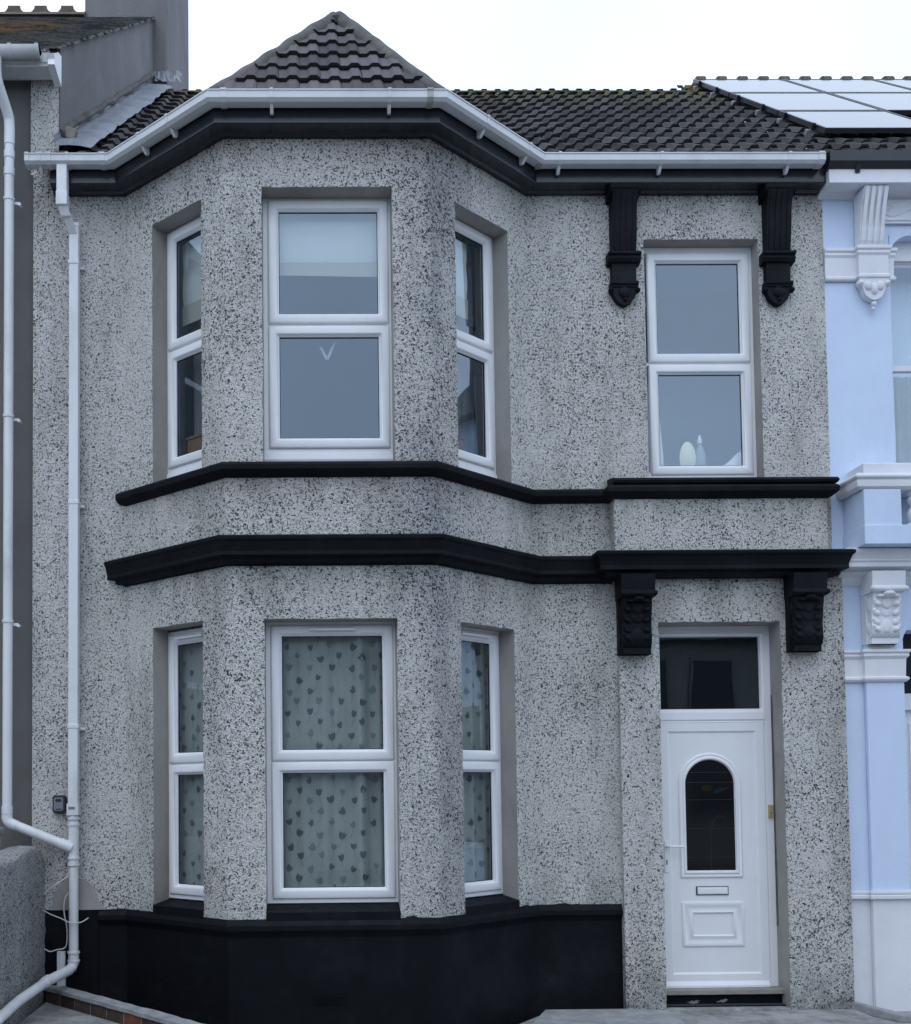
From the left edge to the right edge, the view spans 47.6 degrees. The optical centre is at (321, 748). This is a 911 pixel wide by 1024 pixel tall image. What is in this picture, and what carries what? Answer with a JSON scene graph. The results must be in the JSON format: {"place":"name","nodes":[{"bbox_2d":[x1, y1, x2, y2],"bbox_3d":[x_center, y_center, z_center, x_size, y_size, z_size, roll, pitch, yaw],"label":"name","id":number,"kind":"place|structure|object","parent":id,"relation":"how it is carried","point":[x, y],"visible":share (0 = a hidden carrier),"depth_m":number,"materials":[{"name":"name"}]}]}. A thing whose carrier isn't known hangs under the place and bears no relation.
{"place":"outdoors","nodes":[
{"label":"outdoors","id":0,"kind":"place"},
{"bbox_2d":[19,1002,118,1023],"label":"forecourt","id":1,"kind":"structure","parent":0,"point":[47,1013],"depth_m":7.29,"materials":[{"name":"concrete"}]},
{"bbox_2d":[0,845,45,1023],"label":"yard wall","id":2,"kind":"structure","parent":1,"relation":"on","point":[22,920],"depth_m":7.31,"materials":[{"name":"grey concrete"}]},
{"bbox_2d":[44,985,201,1023],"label":"brick kerb","id":3,"kind":"structure","parent":1,"relation":"on","point":[112,1010],"depth_m":7.24,"materials":[{"name":"red ceramic"}]},
{"bbox_2d":[0,0,910,148],"label":"sky","id":4,"kind":"structure","parent":0,"point":[459,44],"materials":[{"name":"white"}]},
{"bbox_2d":[521,1009,888,1023],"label":"path","id":5,"kind":"structure","parent":0,"point":[840,1016],"depth_m":7.66,"materials":[{"name":"concrete"}]},
{"bbox_2d":[532,1009,684,1023],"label":"raised slab","id":6,"kind":"structure","parent":5,"relation":"on","point":[607,1016],"depth_m":7.55,"materials":[{"name":"grey concrete"}]},
{"bbox_2d":[875,1011,910,1023],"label":"yard","id":7,"kind":"structure","parent":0,"point":[895,1022],"depth_m":7.62,"materials":[{"name":"concrete"}]},
{"bbox_2d":[852,1002,910,1021],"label":"edging stone","id":8,"kind":"object","parent":7,"relation":"on","point":[877,1012],"visible":0.77,"depth_m":7.71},
{"label":"road","id":9,"kind":"structure","parent":0,"visible":0},
{"bbox_2d":[0,0,188,852],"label":"grey house","id":10,"kind":"structure","parent":9,"relation":"on","point":[93,56],"depth_m":8.16,"materials":[{"name":"concrete"}]},
{"bbox_2d":[0,11,855,1023],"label":"terraced house","id":11,"kind":"structure","parent":9,"relation":"on","point":[662,761],"depth_m":7.96,"materials":[{"name":"grey concrete"}]},
{"bbox_2d":[44,892,68,951],"bbox_3d":[-2.045,1.337,7.874,0.198,0.467,0.026,0,-2,-10],"label":"cable","id":12,"kind":"object","parent":11,"relation":"attached to","point":[66,927],"visible":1,"depth_m":7.87,"materials":[{"name":"white plastic"}]},
{"bbox_2d":[44,863,68,893],"bbox_3d":[-2.046,0.999,7.857,0.194,0.249,0.029,0,-2,-16],"label":"cable","id":13,"kind":"object","parent":11,"relation":"attached to","point":[59,881],"visible":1,"depth_m":7.85,"materials":[{"name":"white plastic"}]},
{"bbox_2d":[53,795,66,812],"bbox_3d":[-2.044,0.433,7.939,0.104,0.140,0.049,0,-2,-1],"label":"key safe","id":14,"kind":"object","parent":11,"relation":"attached to","point":[59,803],"visible":1,"depth_m":7.92,"materials":[{"name":"black plastic"}]},
{"bbox_2d":[43,910,87,923],"bbox_3d":[-1.977,1.295,7.837,0.355,0.104,0.074,0,-2,-1],"label":"cable","id":15,"kind":"object","parent":11,"relation":"attached to","point":[65,920],"visible":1,"depth_m":7.85,"materials":[{"name":"white plastic"}]},
{"bbox_2d":[167,216,201,477],"bbox_3d":[-0.991,-3.088,7.875,0.552,2.013,0.081,-2,-3,40],"label":"window","id":16,"kind":"structure","parent":11,"relation":"in","point":[187,346],"depth_m":7.96,"materials":[{"name":"white plastic"}]},
{"bbox_2d":[168,627,203,900],"bbox_3d":[-0.971,0.115,7.733,0.552,2.060,0.112,-2,-3,40],"label":"window","id":17,"kind":"structure","parent":11,"relation":"in","point":[180,763],"depth_m":7.83,"materials":[{"name":"white plastic"}]},
{"bbox_2d":[176,625,203,900],"bbox_3d":[-0.931,0.150,7.822,0.601,2.213,0.056,-3,-3,42],"label":"net curtain","id":18,"kind":"object","parent":11,"relation":"hanging from","point":[191,786],"visible":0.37,"depth_m":7.87,"materials":[{"name":"grey fabric"}]},
{"bbox_2d":[182,237,200,325],"bbox_3d":[-0.913,-3.695,7.965,0.500,0.664,0.018,-2,-3,40],"label":"roman blind","id":19,"kind":"object","parent":11,"relation":"attached to","point":[191,310],"visible":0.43,"depth_m":8.05,"materials":[{"name":"white fabric"}]},
{"bbox_2d":[186,433,201,452],"bbox_3d":[-0.865,-2.277,7.887,0.440,0.340,0.100,-2,-3,40],"label":"wooden box","id":20,"kind":"object","parent":11,"relation":"on","point":[194,442],"visible":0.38,"depth_m":7.94,"materials":[{"name":"brown wood"}]},
{"bbox_2d":[193,236,201,434],"bbox_3d":[-0.937,-3.100,8.059,0.029,2.000,0.223,2,-3,-42],"label":"drape","id":21,"kind":"object","parent":11,"relation":"hanging from","point":[197,392],"visible":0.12,"depth_m":8.09,"materials":[{"name":"grey fabric"}]},
{"bbox_2d":[262,199,392,460],"bbox_3d":[0.046,-3.109,7.592,0.957,2.013,0.081,0,-2,-1],"label":"window","id":22,"kind":"structure","parent":11,"relation":"in","point":[277,326],"depth_m":7.56,"materials":[{"name":"white plastic"}]},
{"bbox_2d":[279,214,376,276],"bbox_3d":[0.051,-3.843,7.695,0.870,0.569,0.018,0,-2,-1],"label":"roman blind","id":23,"kind":"object","parent":11,"relation":"attached to","point":[343,245],"visible":0.72,"depth_m":7.69,"materials":[{"name":"white fabric"}]},
{"bbox_2d":[320,342,335,359],"bbox_3d":[0.049,-2.988,7.644,0.128,0.144,0.004,0,-2,-1],"label":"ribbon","id":24,"kind":"object","parent":11,"relation":"hanging from","point":[329,353],"visible":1,"depth_m":7.64,"materials":[{"name":"grey plastic"}]},
{"bbox_2d":[265,622,398,903],"bbox_3d":[0.075,0.094,7.446,0.957,2.060,0.112,0,-2,-1],"label":"window","id":25,"kind":"structure","parent":11,"relation":"in","point":[280,761],"depth_m":7.43,"materials":[{"name":"white plastic"}]},
{"bbox_2d":[282,637,383,886],"bbox_3d":[0.075,0.129,7.516,1.068,2.220,0.095,0,-2,-1],"label":"net curtain","id":26,"kind":"object","parent":11,"relation":"hanging from","point":[333,822],"visible":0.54,"depth_m":7.53,"materials":[{"name":"grey fabric"}]},
{"bbox_2d":[455,238,467,319],"bbox_3d":[0.984,-3.733,7.978,0.470,0.620,0.019,1,-3,-41],"label":"roman blind","id":27,"kind":"object","parent":11,"relation":"attached to","point":[461,279],"visible":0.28,"depth_m":8.08,"materials":[{"name":"white fabric"}]},
{"bbox_2d":[458,436,465,449],"bbox_3d":[0.966,-2.283,7.901,0.360,0.320,0.100,1,-3,-41],"label":"wooden box","id":28,"kind":"object","parent":11,"relation":"on","point":[461,439],"visible":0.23,"depth_m":7.96,"materials":[{"name":"grey wood"}]},
{"bbox_2d":[455,236,474,453],"bbox_3d":[1.085,-3.115,8.141,0.360,2.000,0.048,2,-3,-42],"label":"drape","id":29,"kind":"object","parent":11,"relation":"hanging from","point":[465,391],"visible":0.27,"depth_m":8.22,"materials":[{"name":"grey fabric"}]},
{"bbox_2d":[455,219,496,477],"bbox_3d":[1.131,-3.105,7.937,0.620,2.013,0.081,1,-3,-41],"label":"window","id":30,"kind":"structure","parent":11,"relation":"in","point":[469,346],"depth_m":8.04,"materials":[{"name":"white plastic"}]},
{"bbox_2d":[461,641,495,897],"bbox_3d":[1.098,0.130,7.847,0.685,2.208,0.049,1,-3,-41],"label":"net curtain","id":31,"kind":"object","parent":11,"relation":"hanging from","point":[475,730],"visible":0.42,"depth_m":7.96,"materials":[{"name":"grey fabric"}]},
{"bbox_2d":[461,627,502,897],"bbox_3d":[1.170,0.098,7.795,0.620,2.060,0.112,1,-3,-41],"label":"window","id":32,"kind":"structure","parent":11,"relation":"in","point":[474,761],"depth_m":7.91,"materials":[{"name":"white plastic"}]},
{"bbox_2d":[647,369,663,472],"bbox_3d":[2.725,-2.655,8.392,0.185,0.970,0.010,0,-2,-2],"label":"bathroom curtain","id":33,"kind":"object","parent":11,"relation":"hanging from","point":[661,457],"visible":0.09,"depth_m":8.38,"materials":[{"name":"white fabric"}]},
{"bbox_2d":[680,442,695,465],"bbox_3d":[3.010,-2.399,8.347,0.136,0.250,0.022,0,-2,-1],"label":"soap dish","id":34,"kind":"object","parent":11,"relation":"on","point":[687,455],"visible":0.94,"depth_m":8.35,"materials":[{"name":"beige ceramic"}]},
{"bbox_2d":[643,247,756,477],"bbox_3d":[3.070,-3.128,8.323,0.928,1.963,0.081,0,-2,-1],"label":"window","id":35,"kind":"structure","parent":11,"relation":"in","point":[741,364],"depth_m":8.29,"materials":[{"name":"white plastic"}]},
{"bbox_2d":[695,435,706,465],"bbox_3d":[3.119,-2.413,8.385,0.100,0.340,0.100,0,-2,-1],"label":"bottle","id":36,"kind":"object","parent":11,"relation":"in","point":[700,455],"visible":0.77,"depth_m":8.35,"materials":[{"name":"white plastic"}]},
{"bbox_2d":[661,723,770,987],"bbox_3d":[3.150,0.846,8.144,0.848,2.110,0.097,0,-2,-1],"label":"front door","id":37,"kind":"structure","parent":11,"relation":"in","point":[714,803],"depth_m":8.16,"materials":[{"name":"white plastic"}]},
{"bbox_2d":[666,1005,790,1010],"bbox_3d":[3.168,2.147,8.030,0.968,0.238,0.260,0,-2,-1],"label":"door threshold","id":38,"kind":"object","parent":11,"relation":"attached to","point":[727,1008],"depth_m":7.94,"materials":[{"name":"concrete"}]},
{"bbox_2d":[725,451,741,464],"bbox_3d":[3.300,-2.358,8.405,0.330,0.200,0.100,0,-2,-1],"label":"towel","id":39,"kind":"object","parent":11,"relation":"on","point":[736,459],"visible":0.23,"depth_m":8.38,"materials":[{"name":"white fabric"}]},
{"bbox_2d":[677,76,910,1010],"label":"blue house","id":40,"kind":"structure","parent":9,"relation":"on","point":[864,194],"depth_m":8.07,"materials":[{"name":"paint"}]},
{"bbox_2d":[693,80,910,135],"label":"mounting rack","id":41,"kind":"object","parent":40,"relation":"attached to","point":[810,129],"visible":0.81,"depth_m":9.74,"materials":[{"name":"metal"}]},
{"bbox_2d":[693,79,822,96],"bbox_3d":[4.721,-7.183,11.053,1.005,0.839,0.956,0,-2,-1],"label":"solar panel","id":42,"kind":"object","parent":41,"relation":"attached to","point":[727,87],"visible":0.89,"depth_m":11.05,"materials":[{"name":"white glass"}]},
{"bbox_2d":[729,92,882,114],"bbox_3d":[4.742,-6.359,10.024,1.005,0.917,1.046,0,-2,-1],"label":"solar panel","id":43,"kind":"object","parent":41,"relation":"attached to","point":[774,102],"visible":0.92,"depth_m":9.99,"materials":[{"name":"white glass"}]},
{"bbox_2d":[777,110,910,132],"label":"solar panel","id":44,"kind":"object","parent":41,"relation":"attached to","point":[855,121],"visible":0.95,"depth_m":8.97,"materials":[{"name":"white glass"}]},
{"bbox_2d":[783,79,910,92],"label":"solar panel","id":45,"kind":"object","parent":41,"relation":"attached to","point":[847,85],"visible":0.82,"depth_m":11.06,"materials":[{"name":"white glass"}]},
{"bbox_2d":[828,92,910,114],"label":"solar panel","id":46,"kind":"object","parent":41,"relation":"attached to","point":[899,103],"visible":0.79,"depth_m":10.12,"materials":[{"name":"white glass"}]},
{"bbox_2d":[873,79,910,88],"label":"solar panel","id":47,"kind":"object","parent":41,"relation":"attached to","point":[905,83],"visible":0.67,"depth_m":11.34,"materials":[{"name":"white glass"}]},
{"bbox_2d":[892,262,910,372],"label":"window","id":48,"kind":"structure","parent":40,"relation":"in","point":[896,369],"depth_m":8.33,"materials":[{"name":"white paint"}]},
{"bbox_2d":[903,632,910,879],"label":"front door","id":49,"kind":"structure","parent":40,"relation":"in","point":[907,635],"depth_m":8.23,"materials":[{"name":"white paint"}]},
{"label":"left yard","id":50,"kind":"structure","parent":0,"visible":0},
{"bbox_2d":[0,827,3,849],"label":"brick pier","id":51,"kind":"structure","parent":50,"relation":"on","point":[1,830],"depth_m":7.62,"materials":[{"name":"white paint"}]}
]}

